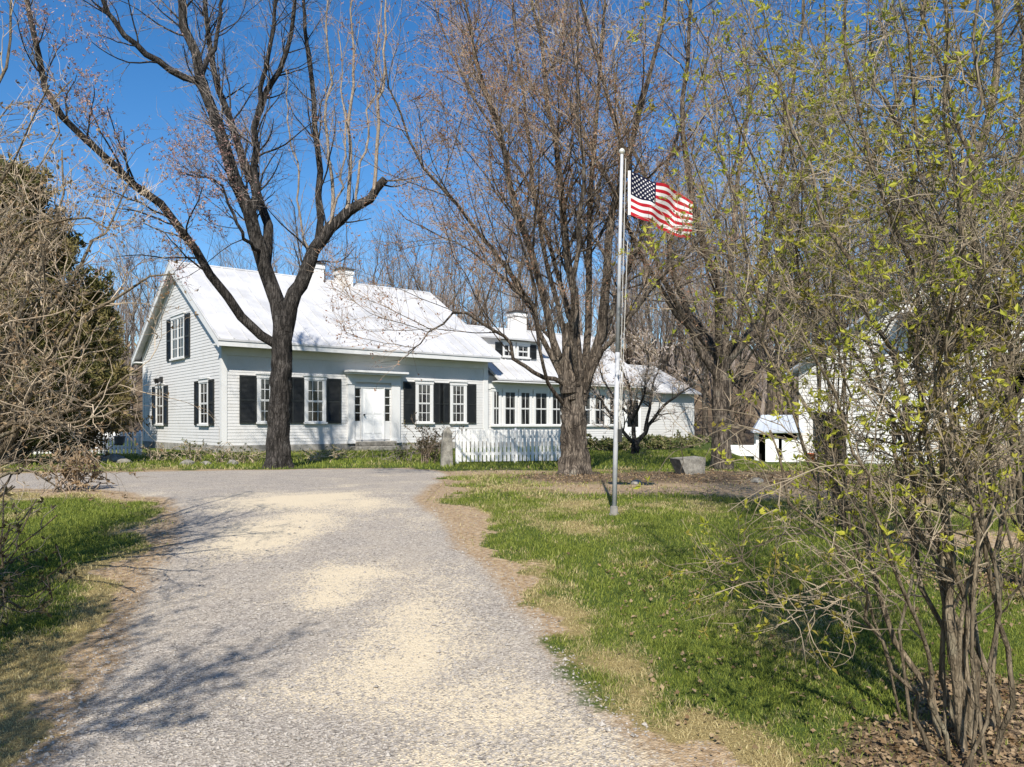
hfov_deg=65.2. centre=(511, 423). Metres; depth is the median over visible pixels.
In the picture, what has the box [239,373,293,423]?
window
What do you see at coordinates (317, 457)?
garden plant
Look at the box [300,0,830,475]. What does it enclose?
maple tree
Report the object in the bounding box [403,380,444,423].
window
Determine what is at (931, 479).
shrub
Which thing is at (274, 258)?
bare tree
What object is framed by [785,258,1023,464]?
barn
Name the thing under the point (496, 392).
window
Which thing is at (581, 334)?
wood
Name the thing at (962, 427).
shrub
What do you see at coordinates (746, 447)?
board fence
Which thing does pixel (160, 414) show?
window
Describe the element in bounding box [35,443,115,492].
shrub
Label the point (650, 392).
fruit tree
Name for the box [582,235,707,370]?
bare tree
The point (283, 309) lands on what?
maple tree
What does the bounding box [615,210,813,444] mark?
bare tree
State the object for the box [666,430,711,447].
garden plant
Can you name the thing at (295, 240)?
bare tree
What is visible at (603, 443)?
garden plant
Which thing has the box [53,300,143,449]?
evergreen tree
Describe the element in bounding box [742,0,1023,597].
budding tree
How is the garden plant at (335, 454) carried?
on the ground at (468, 528)
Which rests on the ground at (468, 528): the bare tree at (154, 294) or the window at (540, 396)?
the bare tree at (154, 294)
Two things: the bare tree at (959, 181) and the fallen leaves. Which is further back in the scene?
the bare tree at (959, 181)
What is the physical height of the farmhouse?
9.010 m
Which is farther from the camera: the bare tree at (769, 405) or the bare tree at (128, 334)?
the bare tree at (128, 334)
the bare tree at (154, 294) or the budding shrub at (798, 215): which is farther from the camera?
the bare tree at (154, 294)
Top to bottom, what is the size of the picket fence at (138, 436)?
1.140 m
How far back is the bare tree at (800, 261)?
48.44 m
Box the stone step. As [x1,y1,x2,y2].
[351,441,404,450]
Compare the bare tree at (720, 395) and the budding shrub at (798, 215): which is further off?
the bare tree at (720, 395)
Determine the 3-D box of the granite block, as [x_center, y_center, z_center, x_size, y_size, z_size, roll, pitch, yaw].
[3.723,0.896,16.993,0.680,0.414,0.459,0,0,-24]
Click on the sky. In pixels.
(143, 83)
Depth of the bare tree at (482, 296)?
60.80 m
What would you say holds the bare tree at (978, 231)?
on the ground at (468, 528)
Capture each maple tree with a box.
[0,0,438,468]
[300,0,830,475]
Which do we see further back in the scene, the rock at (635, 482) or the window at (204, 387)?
the window at (204, 387)
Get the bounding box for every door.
[362,388,382,439]
[624,395,640,437]
[765,437,778,461]
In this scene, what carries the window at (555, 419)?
in the farmhouse
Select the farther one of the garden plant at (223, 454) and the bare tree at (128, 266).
the bare tree at (128, 266)
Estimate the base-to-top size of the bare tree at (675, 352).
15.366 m
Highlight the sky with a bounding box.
[0,0,1023,349]
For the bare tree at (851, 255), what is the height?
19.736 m
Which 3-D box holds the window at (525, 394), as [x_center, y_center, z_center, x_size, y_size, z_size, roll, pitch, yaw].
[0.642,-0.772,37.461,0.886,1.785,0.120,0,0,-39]
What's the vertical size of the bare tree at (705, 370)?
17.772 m
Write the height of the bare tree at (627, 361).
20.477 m
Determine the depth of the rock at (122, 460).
21.42 m
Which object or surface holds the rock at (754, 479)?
on the ground at (468, 528)
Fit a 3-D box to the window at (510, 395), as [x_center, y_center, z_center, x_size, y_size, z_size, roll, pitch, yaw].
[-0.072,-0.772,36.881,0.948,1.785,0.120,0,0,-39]
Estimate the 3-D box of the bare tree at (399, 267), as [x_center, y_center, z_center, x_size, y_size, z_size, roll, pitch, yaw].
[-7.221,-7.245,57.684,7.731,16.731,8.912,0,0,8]
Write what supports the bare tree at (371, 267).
on the ground at (468, 528)
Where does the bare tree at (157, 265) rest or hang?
on the ground at (468, 528)
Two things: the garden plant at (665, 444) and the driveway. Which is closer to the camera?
the driveway
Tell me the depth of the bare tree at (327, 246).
65.81 m
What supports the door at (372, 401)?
in the farmhouse
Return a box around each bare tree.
[68,256,159,419]
[72,212,158,354]
[98,220,284,326]
[104,221,223,335]
[213,189,406,285]
[231,239,296,275]
[232,218,333,279]
[277,221,493,309]
[362,215,463,319]
[365,201,533,325]
[371,197,586,330]
[487,187,582,331]
[501,178,646,342]
[510,0,982,469]
[577,233,763,377]
[580,225,749,422]
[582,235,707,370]
[583,193,670,363]
[611,116,845,444]
[612,199,712,376]
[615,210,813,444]
[644,119,754,441]
[677,119,864,422]
[682,111,931,387]
[694,144,897,418]
[707,198,907,412]
[729,136,1023,343]
[751,160,926,342]
[799,113,1021,325]
[819,140,1022,301]
[836,133,971,300]
[894,92,1023,270]
[895,141,1002,269]
[906,126,1023,277]
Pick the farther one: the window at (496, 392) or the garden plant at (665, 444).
the window at (496, 392)
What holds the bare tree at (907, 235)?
on the ground at (468, 528)
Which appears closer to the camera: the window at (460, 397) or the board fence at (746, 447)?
the board fence at (746, 447)
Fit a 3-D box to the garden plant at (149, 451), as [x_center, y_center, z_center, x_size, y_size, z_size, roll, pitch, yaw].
[-10.087,0.827,22.696,1.874,0.607,1.143,0,0,0]
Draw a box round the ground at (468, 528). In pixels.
[0,348,1023,766]
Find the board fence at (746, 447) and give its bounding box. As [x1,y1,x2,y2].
[731,444,756,459]
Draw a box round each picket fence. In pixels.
[33,430,141,454]
[455,427,560,463]
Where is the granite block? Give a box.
[669,456,705,474]
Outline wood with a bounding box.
[90,247,891,415]
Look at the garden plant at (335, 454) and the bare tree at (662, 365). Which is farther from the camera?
the bare tree at (662, 365)
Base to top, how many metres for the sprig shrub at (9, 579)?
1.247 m
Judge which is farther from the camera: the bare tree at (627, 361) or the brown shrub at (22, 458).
the bare tree at (627, 361)
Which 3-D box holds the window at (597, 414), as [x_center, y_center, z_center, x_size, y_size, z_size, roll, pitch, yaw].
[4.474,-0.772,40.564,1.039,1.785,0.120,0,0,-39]
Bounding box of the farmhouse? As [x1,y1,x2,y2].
[131,260,700,452]
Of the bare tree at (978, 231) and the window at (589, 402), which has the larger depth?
the bare tree at (978, 231)
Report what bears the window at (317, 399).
in the farmhouse
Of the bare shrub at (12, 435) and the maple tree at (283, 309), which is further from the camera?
the maple tree at (283, 309)
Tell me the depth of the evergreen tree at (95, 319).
20.41 m
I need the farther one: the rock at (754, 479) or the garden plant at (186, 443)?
the garden plant at (186, 443)
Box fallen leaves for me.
[2,466,1023,766]
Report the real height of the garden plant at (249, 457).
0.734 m
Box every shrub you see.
[0,0,220,515]
[0,479,83,625]
[14,400,104,461]
[22,400,152,460]
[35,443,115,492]
[372,442,423,460]
[403,411,466,463]
[597,0,986,529]
[631,0,1023,766]
[859,390,1023,503]
[873,465,1003,497]
[901,401,1022,485]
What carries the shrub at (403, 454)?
on the ground at (468, 528)
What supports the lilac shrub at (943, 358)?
on the ground at (468, 528)
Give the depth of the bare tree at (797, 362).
47.58 m
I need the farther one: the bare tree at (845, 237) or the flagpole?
the bare tree at (845, 237)
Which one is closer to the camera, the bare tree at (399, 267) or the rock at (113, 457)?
the rock at (113, 457)
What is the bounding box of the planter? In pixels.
[113,436,125,444]
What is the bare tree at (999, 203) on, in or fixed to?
on the ground at (468, 528)
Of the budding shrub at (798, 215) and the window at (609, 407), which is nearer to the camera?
the budding shrub at (798, 215)
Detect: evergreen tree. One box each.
[0,154,138,464]
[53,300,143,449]
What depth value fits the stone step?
31.73 m
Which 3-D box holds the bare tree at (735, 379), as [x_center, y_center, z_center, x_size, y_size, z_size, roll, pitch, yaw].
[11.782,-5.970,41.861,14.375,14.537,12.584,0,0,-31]
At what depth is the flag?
10.10 m
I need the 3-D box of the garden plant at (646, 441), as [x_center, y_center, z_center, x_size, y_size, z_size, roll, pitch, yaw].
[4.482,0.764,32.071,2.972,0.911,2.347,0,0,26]
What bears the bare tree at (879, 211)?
on the ground at (468, 528)
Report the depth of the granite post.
19.68 m
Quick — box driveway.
[0,468,708,766]
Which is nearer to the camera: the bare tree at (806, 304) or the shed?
the shed
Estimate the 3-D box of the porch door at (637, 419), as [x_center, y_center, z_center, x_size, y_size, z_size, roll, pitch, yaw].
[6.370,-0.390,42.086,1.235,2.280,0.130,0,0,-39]
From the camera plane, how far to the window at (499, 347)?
37.93 m
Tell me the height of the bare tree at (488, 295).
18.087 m
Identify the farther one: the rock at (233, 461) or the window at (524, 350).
the window at (524, 350)
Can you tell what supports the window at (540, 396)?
in the farmhouse
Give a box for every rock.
[101,454,124,461]
[116,459,131,462]
[180,459,194,464]
[226,460,238,464]
[631,480,640,484]
[750,477,763,482]
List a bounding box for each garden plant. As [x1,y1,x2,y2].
[130,443,192,460]
[171,437,227,461]
[197,442,242,462]
[226,443,265,462]
[295,444,341,461]
[313,446,369,458]
[587,432,653,450]
[610,433,665,450]
[624,434,688,449]
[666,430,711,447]
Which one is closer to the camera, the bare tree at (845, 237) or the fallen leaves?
the fallen leaves
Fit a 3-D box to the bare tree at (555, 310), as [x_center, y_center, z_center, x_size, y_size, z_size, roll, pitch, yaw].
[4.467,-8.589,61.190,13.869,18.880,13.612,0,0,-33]
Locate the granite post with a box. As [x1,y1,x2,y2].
[440,426,452,466]
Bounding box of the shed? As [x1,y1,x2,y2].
[751,415,804,461]
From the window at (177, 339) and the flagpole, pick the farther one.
the window at (177, 339)
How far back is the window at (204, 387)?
29.87 m
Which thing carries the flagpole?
on the ground at (468, 528)
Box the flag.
[628,170,692,237]
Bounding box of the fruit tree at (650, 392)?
[581,324,707,454]
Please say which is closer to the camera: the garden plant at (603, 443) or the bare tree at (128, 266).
the garden plant at (603, 443)
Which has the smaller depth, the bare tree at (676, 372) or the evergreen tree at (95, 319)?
the evergreen tree at (95, 319)
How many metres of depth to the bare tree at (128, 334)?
59.24 m
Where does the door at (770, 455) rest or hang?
in the shed
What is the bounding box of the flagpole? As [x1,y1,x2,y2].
[609,148,627,514]
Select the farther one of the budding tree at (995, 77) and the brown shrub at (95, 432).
the brown shrub at (95, 432)
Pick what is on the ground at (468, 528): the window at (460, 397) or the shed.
the shed
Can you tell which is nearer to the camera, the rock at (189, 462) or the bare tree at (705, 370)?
the rock at (189, 462)
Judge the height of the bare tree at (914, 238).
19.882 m
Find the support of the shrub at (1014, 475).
on the ground at (468, 528)
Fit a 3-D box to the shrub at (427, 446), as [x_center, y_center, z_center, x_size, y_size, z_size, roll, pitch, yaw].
[-2.078,0.434,21.630,1.824,1.579,1.448,0,0,16]
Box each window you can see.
[152,383,167,425]
[166,312,189,361]
[194,377,213,425]
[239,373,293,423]
[289,375,340,423]
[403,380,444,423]
[439,381,475,423]
[490,387,502,426]
[495,340,516,357]
[502,388,518,426]
[516,342,536,358]
[518,388,533,426]
[533,389,550,426]
[550,389,561,426]
[585,391,593,425]
[593,391,607,425]
[607,392,619,425]
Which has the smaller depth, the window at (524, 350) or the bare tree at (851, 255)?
the window at (524, 350)
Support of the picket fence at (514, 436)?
on the ground at (468, 528)
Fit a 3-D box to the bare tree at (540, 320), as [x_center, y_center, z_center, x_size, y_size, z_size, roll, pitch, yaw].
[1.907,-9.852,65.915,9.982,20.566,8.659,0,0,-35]
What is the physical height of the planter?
0.310 m

